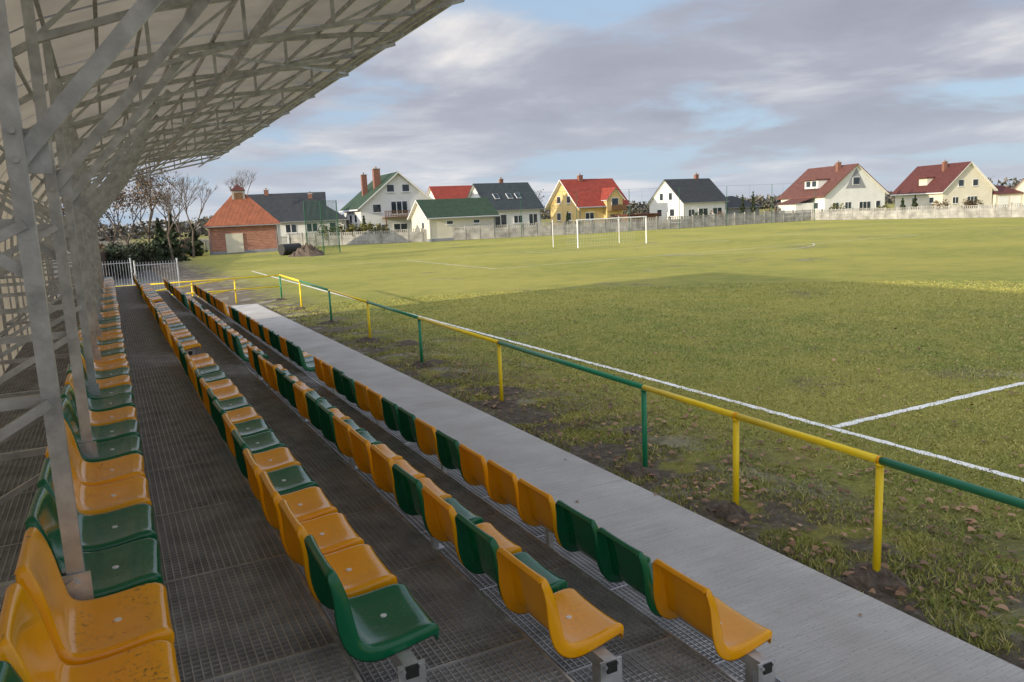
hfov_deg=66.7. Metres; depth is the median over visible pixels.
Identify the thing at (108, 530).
stadium seat
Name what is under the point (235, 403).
stadium seat
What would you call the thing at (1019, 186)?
brown cottage
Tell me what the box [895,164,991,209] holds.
walls
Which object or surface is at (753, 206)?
conifer tree
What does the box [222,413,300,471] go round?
stadium seat
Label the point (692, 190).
roof
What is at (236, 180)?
bare tree
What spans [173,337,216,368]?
stadium seat
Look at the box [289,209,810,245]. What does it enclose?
concrete fence
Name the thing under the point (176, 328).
stadium seat
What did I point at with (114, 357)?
stadium seat
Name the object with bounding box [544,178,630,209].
roof
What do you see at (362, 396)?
stadium seat
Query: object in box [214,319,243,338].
stadium seat
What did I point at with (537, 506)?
stadium seat
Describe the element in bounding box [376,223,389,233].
hedge
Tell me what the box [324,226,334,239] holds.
hedge
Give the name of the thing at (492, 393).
soil heap
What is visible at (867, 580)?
soil heap
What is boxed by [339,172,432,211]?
roof
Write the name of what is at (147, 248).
garden bush
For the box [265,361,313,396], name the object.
stadium seat
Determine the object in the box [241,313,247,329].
stadium seat
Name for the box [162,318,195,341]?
stadium seat
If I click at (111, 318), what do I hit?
stadium seat
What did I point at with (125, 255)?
garden bush
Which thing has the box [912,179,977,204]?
windows
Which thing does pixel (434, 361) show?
soil heap
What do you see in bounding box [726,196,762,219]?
bungalow
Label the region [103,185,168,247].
bare tree
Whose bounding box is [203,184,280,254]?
brick outbuilding
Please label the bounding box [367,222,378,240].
hedge
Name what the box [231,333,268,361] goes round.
stadium seat
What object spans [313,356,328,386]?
stadium seat
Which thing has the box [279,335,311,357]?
stadium seat
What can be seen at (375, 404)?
stadium seat
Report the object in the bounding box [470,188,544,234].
walls
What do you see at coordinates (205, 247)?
concrete fence
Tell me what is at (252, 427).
stadium seat
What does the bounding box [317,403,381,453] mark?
stadium seat
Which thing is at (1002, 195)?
garage wing
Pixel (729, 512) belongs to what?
soil heap
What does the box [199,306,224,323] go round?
stadium seat
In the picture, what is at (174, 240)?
conifer tree
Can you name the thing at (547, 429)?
soil heap
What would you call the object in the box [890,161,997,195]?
roof
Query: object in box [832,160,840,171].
chimneys
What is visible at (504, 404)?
soil heap
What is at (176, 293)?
stadium seat
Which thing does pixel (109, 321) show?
stadium seat
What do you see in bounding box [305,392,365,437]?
stadium seat
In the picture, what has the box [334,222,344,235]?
hedge
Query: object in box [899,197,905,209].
conifer tree
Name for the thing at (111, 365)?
stadium seat
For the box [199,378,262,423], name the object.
stadium seat
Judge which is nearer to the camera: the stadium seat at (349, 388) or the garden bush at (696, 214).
the stadium seat at (349, 388)
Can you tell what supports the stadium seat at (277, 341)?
on the grandstand
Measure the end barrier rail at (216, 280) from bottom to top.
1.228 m
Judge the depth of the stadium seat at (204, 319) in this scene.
14.98 m
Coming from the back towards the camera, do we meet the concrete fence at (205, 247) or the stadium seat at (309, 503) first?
the concrete fence at (205, 247)
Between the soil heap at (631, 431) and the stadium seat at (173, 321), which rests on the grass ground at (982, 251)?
the soil heap at (631, 431)
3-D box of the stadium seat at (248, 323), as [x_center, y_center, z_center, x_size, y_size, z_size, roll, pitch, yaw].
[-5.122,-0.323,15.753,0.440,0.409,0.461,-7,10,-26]
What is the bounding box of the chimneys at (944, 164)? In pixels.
[942,160,947,170]
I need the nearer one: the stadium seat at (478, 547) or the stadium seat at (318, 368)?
the stadium seat at (478, 547)
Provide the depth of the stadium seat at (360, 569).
3.67 m
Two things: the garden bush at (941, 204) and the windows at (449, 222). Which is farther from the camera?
the garden bush at (941, 204)
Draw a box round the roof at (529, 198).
[467,182,544,210]
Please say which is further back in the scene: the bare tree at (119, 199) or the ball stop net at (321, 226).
the ball stop net at (321, 226)
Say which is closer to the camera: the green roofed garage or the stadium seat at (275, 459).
the stadium seat at (275, 459)
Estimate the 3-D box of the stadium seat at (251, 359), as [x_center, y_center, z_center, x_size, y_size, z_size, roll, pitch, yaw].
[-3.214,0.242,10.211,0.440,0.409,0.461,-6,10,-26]
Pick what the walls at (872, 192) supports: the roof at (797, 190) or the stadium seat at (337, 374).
the roof at (797, 190)
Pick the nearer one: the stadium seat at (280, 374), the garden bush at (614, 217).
the stadium seat at (280, 374)
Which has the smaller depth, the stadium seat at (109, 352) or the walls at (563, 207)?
the stadium seat at (109, 352)
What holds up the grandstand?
on the grass ground at (982, 251)
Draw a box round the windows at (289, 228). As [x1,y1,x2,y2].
[285,222,335,233]
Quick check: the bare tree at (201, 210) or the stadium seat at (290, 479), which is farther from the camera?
the bare tree at (201, 210)
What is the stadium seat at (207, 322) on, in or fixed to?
on the grandstand
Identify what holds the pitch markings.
on the grass ground at (982, 251)
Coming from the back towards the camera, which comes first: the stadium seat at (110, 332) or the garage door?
the garage door
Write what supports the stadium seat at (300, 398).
on the grandstand
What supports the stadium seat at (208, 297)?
on the grandstand
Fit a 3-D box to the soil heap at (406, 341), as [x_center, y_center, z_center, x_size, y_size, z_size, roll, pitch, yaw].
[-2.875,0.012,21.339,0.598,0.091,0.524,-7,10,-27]
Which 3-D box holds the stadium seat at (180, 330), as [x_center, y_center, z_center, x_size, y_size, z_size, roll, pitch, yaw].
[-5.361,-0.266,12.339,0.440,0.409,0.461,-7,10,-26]
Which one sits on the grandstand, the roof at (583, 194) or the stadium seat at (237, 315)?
the stadium seat at (237, 315)
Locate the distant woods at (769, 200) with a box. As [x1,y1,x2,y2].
[626,183,1017,213]
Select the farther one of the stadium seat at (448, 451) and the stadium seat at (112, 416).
the stadium seat at (448, 451)
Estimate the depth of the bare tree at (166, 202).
81.76 m
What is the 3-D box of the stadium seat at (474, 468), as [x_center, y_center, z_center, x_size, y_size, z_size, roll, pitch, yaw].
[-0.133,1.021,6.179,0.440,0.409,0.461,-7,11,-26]
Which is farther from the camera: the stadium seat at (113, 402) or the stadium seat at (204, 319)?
the stadium seat at (204, 319)
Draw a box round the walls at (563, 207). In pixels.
[550,184,631,226]
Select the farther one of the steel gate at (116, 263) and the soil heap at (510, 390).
the steel gate at (116, 263)
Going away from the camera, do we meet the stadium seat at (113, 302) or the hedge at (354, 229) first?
the stadium seat at (113, 302)
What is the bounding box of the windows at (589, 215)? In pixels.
[557,196,623,220]
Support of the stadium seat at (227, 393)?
on the grandstand
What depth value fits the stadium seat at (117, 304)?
14.78 m
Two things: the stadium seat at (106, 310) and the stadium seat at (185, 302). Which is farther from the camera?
the stadium seat at (185, 302)
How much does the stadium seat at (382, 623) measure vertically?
0.409 m
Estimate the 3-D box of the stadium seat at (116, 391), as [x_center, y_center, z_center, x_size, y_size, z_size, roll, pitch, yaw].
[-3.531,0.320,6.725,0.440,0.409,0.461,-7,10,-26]
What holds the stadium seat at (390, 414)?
on the grandstand
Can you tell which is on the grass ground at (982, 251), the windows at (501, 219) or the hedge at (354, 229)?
the hedge at (354, 229)
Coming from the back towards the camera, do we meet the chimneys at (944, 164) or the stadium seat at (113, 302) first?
the chimneys at (944, 164)
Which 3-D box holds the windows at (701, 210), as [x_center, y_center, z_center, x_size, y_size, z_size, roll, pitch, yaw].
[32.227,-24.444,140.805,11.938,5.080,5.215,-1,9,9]
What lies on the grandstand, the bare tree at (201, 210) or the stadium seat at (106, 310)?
the stadium seat at (106, 310)
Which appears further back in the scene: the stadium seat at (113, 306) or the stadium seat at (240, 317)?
the stadium seat at (240, 317)
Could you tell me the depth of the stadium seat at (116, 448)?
4.97 m
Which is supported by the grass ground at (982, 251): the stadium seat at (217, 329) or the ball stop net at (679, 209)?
the ball stop net at (679, 209)
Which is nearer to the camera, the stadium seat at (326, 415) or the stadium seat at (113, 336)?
the stadium seat at (326, 415)
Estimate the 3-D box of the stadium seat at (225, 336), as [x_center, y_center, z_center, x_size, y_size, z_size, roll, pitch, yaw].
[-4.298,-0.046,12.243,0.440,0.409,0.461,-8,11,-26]
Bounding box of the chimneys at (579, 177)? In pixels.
[576,173,582,181]
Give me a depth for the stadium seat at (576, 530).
4.83 m
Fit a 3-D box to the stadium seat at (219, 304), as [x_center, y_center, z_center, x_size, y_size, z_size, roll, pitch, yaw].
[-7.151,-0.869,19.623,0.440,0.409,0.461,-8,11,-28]
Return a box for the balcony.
[382,210,410,227]
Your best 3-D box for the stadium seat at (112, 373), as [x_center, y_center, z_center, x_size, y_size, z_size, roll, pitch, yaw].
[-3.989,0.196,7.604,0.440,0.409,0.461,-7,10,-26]
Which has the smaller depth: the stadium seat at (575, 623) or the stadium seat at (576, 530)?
the stadium seat at (575, 623)
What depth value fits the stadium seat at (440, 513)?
4.51 m
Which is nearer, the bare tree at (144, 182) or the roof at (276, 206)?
the bare tree at (144, 182)
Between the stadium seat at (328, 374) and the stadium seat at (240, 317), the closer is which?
the stadium seat at (328, 374)
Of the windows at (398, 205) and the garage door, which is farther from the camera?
the windows at (398, 205)
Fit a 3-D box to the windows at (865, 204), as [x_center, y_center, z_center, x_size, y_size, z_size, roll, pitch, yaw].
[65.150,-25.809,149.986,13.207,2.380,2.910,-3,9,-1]
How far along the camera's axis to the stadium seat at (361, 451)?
5.87 m
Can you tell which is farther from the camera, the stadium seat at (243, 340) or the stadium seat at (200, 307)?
the stadium seat at (200, 307)
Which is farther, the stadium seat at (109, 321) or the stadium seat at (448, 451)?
the stadium seat at (109, 321)
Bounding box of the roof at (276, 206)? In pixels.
[248,188,325,218]
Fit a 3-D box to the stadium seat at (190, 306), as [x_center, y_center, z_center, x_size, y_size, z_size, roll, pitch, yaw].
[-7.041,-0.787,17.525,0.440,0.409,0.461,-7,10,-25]
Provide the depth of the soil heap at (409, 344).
20.80 m
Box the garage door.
[225,233,243,252]
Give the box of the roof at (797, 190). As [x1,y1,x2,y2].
[777,163,889,199]
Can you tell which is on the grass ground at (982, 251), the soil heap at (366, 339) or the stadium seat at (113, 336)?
the soil heap at (366, 339)
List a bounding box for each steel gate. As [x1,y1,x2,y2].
[102,258,133,285]
[133,258,180,292]
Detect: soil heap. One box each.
[291,307,308,309]
[317,320,338,324]
[355,337,379,343]
[396,343,424,346]
[397,340,416,343]
[410,361,432,368]
[425,359,450,364]
[476,386,498,391]
[482,399,518,408]
[486,391,504,395]
[493,387,523,395]
[529,423,570,433]
[614,462,660,478]
[618,425,653,434]
[706,502,751,525]
[840,562,912,594]
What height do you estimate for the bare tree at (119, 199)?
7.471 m
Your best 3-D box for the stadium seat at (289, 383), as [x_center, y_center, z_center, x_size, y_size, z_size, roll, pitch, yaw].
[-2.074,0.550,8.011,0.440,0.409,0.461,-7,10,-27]
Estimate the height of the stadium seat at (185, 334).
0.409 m
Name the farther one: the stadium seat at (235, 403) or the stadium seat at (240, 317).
the stadium seat at (240, 317)
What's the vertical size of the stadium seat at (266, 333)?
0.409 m
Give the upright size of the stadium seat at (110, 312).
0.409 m
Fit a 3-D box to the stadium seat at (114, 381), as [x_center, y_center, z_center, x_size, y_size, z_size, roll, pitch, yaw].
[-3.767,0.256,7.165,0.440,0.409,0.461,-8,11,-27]
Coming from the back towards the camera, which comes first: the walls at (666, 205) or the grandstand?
the walls at (666, 205)
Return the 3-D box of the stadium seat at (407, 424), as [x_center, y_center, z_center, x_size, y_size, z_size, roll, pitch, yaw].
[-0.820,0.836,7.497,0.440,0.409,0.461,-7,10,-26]
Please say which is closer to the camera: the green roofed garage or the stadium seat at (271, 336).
the stadium seat at (271, 336)
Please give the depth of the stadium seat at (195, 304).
16.25 m
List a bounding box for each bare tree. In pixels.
[61,187,146,244]
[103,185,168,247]
[117,163,182,268]
[140,168,198,263]
[152,189,185,256]
[166,175,220,257]
[224,170,256,195]
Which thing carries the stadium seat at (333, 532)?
on the grandstand
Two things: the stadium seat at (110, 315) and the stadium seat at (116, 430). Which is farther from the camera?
the stadium seat at (110, 315)
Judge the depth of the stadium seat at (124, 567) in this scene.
3.19 m
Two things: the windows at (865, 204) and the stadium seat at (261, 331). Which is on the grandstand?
the stadium seat at (261, 331)
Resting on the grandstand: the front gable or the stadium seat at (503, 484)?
the stadium seat at (503, 484)
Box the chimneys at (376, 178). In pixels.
[360,167,380,195]
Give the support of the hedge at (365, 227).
on the grass ground at (982, 251)
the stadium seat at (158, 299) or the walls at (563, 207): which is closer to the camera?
the stadium seat at (158, 299)
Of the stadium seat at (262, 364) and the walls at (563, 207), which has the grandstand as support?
the stadium seat at (262, 364)
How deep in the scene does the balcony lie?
116.71 m
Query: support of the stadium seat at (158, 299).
on the grandstand
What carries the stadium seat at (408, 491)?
on the grandstand
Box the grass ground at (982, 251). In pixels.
[52,201,1023,679]
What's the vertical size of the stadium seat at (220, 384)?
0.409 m
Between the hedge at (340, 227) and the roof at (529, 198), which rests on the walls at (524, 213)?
the roof at (529, 198)
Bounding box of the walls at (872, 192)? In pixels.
[781,166,884,214]
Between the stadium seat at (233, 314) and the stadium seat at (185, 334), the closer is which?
the stadium seat at (185, 334)
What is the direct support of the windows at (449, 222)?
in the green roofed garage
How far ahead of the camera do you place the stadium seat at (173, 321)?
13.70 m
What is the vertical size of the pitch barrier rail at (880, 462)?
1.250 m
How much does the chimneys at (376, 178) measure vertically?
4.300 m
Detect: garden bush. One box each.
[100,243,139,277]
[114,242,142,274]
[132,239,163,268]
[607,214,622,225]
[692,211,706,224]
[766,207,780,216]
[829,203,845,214]
[932,199,948,208]
[961,198,981,211]
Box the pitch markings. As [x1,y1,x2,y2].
[252,228,1023,481]
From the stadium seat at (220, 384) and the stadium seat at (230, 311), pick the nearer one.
the stadium seat at (220, 384)
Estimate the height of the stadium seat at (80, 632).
0.409 m
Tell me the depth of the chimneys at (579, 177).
137.36 m
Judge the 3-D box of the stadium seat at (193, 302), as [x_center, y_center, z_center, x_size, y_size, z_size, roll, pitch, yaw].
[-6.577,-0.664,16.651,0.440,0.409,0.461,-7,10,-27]
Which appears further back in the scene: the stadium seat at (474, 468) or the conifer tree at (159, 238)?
the conifer tree at (159, 238)
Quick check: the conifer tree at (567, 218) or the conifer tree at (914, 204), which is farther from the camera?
the conifer tree at (914, 204)
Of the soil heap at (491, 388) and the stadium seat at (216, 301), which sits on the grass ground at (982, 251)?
the soil heap at (491, 388)
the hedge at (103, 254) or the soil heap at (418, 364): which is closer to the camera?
the soil heap at (418, 364)
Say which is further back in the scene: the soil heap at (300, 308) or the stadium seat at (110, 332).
the soil heap at (300, 308)
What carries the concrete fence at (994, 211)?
on the grass ground at (982, 251)
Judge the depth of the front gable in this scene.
135.11 m
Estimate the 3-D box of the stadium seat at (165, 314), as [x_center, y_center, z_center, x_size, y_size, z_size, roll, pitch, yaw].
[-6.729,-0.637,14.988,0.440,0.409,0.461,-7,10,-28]
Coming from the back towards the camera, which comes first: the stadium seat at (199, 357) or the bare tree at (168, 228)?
the bare tree at (168, 228)
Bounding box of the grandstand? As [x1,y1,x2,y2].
[0,0,783,681]
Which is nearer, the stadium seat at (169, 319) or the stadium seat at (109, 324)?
the stadium seat at (109, 324)
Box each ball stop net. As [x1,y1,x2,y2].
[303,200,340,252]
[520,183,814,236]
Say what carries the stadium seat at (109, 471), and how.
on the grandstand
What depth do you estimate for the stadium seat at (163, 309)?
15.94 m
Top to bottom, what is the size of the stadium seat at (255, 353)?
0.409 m
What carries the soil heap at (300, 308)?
on the grass ground at (982, 251)
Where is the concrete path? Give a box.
[232,304,1023,681]
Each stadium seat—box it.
[0,583,180,681]
[0,660,23,681]
[14,527,174,664]
[24,487,162,598]
[36,457,156,551]
[45,445,151,514]
[61,384,139,442]
[61,397,142,461]
[64,373,137,425]
[64,419,145,485]
[67,363,135,411]
[78,329,126,363]
[79,324,124,350]
[79,325,126,356]
[79,334,129,370]
[79,340,130,378]
[81,353,131,388]
[82,363,133,400]
[97,333,123,339]
[97,338,124,344]
[99,319,120,323]
[99,322,120,327]
[100,305,118,309]
[100,308,118,311]
[100,310,119,314]
[100,325,121,331]
[101,299,116,302]
[101,301,117,304]
[102,313,119,317]
[102,316,120,320]
[102,329,121,335]
[103,303,118,307]
[140,286,162,301]
[143,289,165,304]
[144,291,167,306]
[144,292,168,308]
[146,294,170,310]
[146,296,172,313]
[148,297,176,315]
[149,299,176,318]
[150,302,179,320]
[152,304,181,325]
[154,306,184,327]
[156,309,186,330]
[157,312,188,334]
[158,315,191,338]
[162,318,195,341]
[162,321,200,349]
[170,332,212,361]
[173,287,191,299]
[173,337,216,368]
[177,342,222,375]
[180,348,228,383]
[181,293,203,309]
[185,354,236,390]
[188,297,209,312]
[188,361,243,402]
[189,299,212,316]
[192,301,215,315]
[194,303,217,321]
[194,369,252,410]
[196,305,222,322]
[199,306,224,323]
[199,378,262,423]
[201,309,228,326]
[204,311,232,329]
[206,292,225,305]
[206,388,273,437]
[207,314,236,333]
[211,316,239,336]
[212,400,285,453]
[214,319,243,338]
[215,297,228,310]
[217,299,228,312]
[217,322,249,343]
[220,300,229,316]
[221,325,253,350]
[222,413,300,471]
[226,329,261,352]
[228,305,233,319]
[231,307,238,323]
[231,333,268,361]
[231,429,317,494]
[234,309,242,326]
[238,311,244,327]
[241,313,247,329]
[242,448,337,528]
[246,315,251,332]
[246,344,286,369]
[249,317,256,335]
[252,349,294,376]
[254,320,260,338]
[257,355,302,390]
[258,323,268,344]
[259,471,363,561]
[263,326,270,344]
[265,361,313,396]
[268,329,275,348]
[273,332,304,356]
[275,367,325,399]
[278,499,396,604]
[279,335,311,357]
[284,375,337,408]
[285,339,313,362]
[292,343,314,371]
[293,383,349,423]
[304,535,438,661]
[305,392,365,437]
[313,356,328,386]
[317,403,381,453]
[322,361,354,390]
[332,367,344,394]
[332,415,402,463]
[341,374,361,409]
[349,428,424,489]
[354,380,370,411]
[367,388,386,425]
[370,444,451,506]
[381,397,405,439]
[392,463,482,536]
[398,406,420,449]
[415,417,441,463]
[422,485,521,565]
[435,429,465,480]
[455,513,567,599]
[459,443,495,501]
[487,459,525,522]
[496,547,623,658]
[518,478,598,547]
[555,500,650,574]
[597,527,661,616]
[652,558,771,660]
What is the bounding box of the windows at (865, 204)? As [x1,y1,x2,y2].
[815,200,879,210]
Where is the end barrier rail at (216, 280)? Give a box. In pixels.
[115,274,279,302]
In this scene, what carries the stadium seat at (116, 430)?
on the grandstand
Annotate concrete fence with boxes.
[197,236,287,250]
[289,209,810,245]
[811,202,1023,219]
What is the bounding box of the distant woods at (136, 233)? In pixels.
[51,200,648,240]
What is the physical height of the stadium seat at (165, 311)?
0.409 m
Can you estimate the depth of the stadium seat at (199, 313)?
15.87 m
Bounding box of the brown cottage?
[1014,179,1023,205]
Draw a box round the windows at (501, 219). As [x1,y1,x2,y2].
[492,193,537,227]
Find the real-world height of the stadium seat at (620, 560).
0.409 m
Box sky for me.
[15,0,1023,230]
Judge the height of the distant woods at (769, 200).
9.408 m
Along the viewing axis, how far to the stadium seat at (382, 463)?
5.45 m
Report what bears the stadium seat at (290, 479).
on the grandstand
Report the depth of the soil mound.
78.92 m
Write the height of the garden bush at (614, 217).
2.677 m
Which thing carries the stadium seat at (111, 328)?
on the grandstand
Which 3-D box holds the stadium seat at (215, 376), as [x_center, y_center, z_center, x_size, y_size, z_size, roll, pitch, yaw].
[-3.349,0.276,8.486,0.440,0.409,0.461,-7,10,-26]
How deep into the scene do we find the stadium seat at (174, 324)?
13.31 m
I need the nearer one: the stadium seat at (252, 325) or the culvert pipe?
the stadium seat at (252, 325)
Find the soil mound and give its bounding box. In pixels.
[288,242,324,256]
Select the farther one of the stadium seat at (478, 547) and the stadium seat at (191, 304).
the stadium seat at (191, 304)
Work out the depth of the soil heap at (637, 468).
9.94 m
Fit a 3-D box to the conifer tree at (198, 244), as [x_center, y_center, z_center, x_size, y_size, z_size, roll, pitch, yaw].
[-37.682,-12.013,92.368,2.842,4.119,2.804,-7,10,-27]
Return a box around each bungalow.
[277,191,347,244]
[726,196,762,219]
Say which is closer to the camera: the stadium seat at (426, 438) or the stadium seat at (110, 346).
the stadium seat at (426, 438)
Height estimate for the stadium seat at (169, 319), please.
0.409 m
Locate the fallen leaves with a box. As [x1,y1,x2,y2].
[326,304,1023,659]
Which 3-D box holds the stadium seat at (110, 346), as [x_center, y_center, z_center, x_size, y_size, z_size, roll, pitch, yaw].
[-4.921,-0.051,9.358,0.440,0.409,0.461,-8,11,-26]
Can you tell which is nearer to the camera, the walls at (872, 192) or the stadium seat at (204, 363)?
the stadium seat at (204, 363)
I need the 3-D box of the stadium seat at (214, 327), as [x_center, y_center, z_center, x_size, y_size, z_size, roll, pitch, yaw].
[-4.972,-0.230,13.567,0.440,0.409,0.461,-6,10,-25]
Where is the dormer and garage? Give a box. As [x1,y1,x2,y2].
[776,168,865,216]
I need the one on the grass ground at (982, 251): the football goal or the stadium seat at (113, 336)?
the football goal
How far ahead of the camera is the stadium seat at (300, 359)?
11.70 m
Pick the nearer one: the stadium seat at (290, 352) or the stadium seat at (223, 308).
the stadium seat at (290, 352)
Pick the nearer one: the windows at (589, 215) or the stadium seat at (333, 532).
the stadium seat at (333, 532)
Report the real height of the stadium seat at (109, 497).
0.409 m
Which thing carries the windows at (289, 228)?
in the bungalow at (291, 220)
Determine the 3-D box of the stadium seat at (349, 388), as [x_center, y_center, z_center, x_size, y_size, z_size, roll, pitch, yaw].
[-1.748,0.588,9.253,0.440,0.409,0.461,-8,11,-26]
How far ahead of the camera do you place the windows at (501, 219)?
125.76 m
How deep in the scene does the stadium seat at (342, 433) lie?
6.34 m
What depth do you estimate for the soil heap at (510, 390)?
14.77 m
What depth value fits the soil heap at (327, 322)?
25.94 m
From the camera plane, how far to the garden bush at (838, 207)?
133.74 m
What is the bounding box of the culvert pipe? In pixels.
[278,243,301,254]
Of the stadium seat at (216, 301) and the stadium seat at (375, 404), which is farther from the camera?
the stadium seat at (216, 301)
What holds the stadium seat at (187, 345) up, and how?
on the grandstand
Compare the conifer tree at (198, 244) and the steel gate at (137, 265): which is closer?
the steel gate at (137, 265)
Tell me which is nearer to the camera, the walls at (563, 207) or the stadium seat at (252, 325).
the stadium seat at (252, 325)
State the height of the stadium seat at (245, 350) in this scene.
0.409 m
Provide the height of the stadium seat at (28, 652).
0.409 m
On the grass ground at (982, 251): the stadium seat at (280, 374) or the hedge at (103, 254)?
the hedge at (103, 254)
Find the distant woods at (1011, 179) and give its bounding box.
[988,176,1023,188]
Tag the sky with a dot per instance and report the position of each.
(637, 94)
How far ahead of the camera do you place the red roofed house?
151.23 m
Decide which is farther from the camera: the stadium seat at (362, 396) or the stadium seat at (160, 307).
the stadium seat at (160, 307)
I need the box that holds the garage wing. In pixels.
[915,177,1023,206]
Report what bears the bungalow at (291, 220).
on the grass ground at (982, 251)
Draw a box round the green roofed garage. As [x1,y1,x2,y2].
[407,197,499,241]
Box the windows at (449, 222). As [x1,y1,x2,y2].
[422,219,480,228]
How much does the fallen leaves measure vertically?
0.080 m
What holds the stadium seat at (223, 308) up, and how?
on the grandstand
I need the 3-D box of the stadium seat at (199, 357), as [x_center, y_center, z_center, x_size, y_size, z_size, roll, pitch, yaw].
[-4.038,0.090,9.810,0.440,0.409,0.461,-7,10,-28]
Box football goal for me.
[552,216,646,247]
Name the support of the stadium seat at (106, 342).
on the grandstand
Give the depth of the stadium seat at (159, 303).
17.28 m
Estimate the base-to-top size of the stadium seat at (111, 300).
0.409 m
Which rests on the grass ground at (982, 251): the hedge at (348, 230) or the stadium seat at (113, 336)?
the hedge at (348, 230)
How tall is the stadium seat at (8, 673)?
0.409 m
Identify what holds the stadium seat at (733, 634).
on the grandstand
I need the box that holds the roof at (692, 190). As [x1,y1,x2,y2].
[647,178,728,204]
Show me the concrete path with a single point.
(818, 624)
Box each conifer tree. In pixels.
[152,217,178,263]
[164,214,190,261]
[185,223,208,256]
[565,211,570,231]
[739,194,747,218]
[749,191,757,214]
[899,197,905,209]
[911,195,918,208]
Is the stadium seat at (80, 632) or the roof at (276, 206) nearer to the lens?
the stadium seat at (80, 632)
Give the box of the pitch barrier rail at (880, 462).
[279,274,1023,571]
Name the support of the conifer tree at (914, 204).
on the grass ground at (982, 251)
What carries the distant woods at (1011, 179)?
on the grass ground at (982, 251)
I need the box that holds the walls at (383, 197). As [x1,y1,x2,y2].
[344,174,428,240]
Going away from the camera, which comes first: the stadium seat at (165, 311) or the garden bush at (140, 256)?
the stadium seat at (165, 311)
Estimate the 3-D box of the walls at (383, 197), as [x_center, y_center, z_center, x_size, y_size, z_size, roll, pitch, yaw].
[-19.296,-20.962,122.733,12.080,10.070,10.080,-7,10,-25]
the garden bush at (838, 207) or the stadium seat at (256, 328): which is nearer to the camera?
the stadium seat at (256, 328)
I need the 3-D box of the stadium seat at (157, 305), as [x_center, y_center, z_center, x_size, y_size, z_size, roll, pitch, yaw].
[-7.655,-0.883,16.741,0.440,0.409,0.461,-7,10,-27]
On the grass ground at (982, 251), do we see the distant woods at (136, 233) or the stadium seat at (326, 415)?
the distant woods at (136, 233)
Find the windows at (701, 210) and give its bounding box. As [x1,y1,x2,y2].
[657,192,721,217]
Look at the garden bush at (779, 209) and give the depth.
129.78 m
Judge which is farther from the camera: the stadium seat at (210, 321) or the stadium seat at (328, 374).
the stadium seat at (210, 321)
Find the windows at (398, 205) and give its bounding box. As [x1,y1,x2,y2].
[350,184,409,232]
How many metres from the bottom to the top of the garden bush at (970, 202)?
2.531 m
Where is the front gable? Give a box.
[601,187,626,221]
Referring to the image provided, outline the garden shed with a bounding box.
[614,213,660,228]
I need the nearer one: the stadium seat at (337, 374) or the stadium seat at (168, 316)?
the stadium seat at (337, 374)
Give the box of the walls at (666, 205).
[649,182,727,222]
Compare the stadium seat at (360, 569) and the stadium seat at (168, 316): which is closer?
the stadium seat at (360, 569)
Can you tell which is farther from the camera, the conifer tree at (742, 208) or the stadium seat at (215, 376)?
the conifer tree at (742, 208)
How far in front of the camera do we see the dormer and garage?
150.97 m
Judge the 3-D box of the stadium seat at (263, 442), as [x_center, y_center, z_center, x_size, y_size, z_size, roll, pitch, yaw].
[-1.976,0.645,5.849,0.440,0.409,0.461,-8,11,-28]
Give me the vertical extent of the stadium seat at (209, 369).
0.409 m
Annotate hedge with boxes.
[100,237,190,277]
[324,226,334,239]
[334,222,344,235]
[343,223,352,241]
[349,224,362,241]
[358,221,369,234]
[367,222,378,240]
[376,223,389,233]

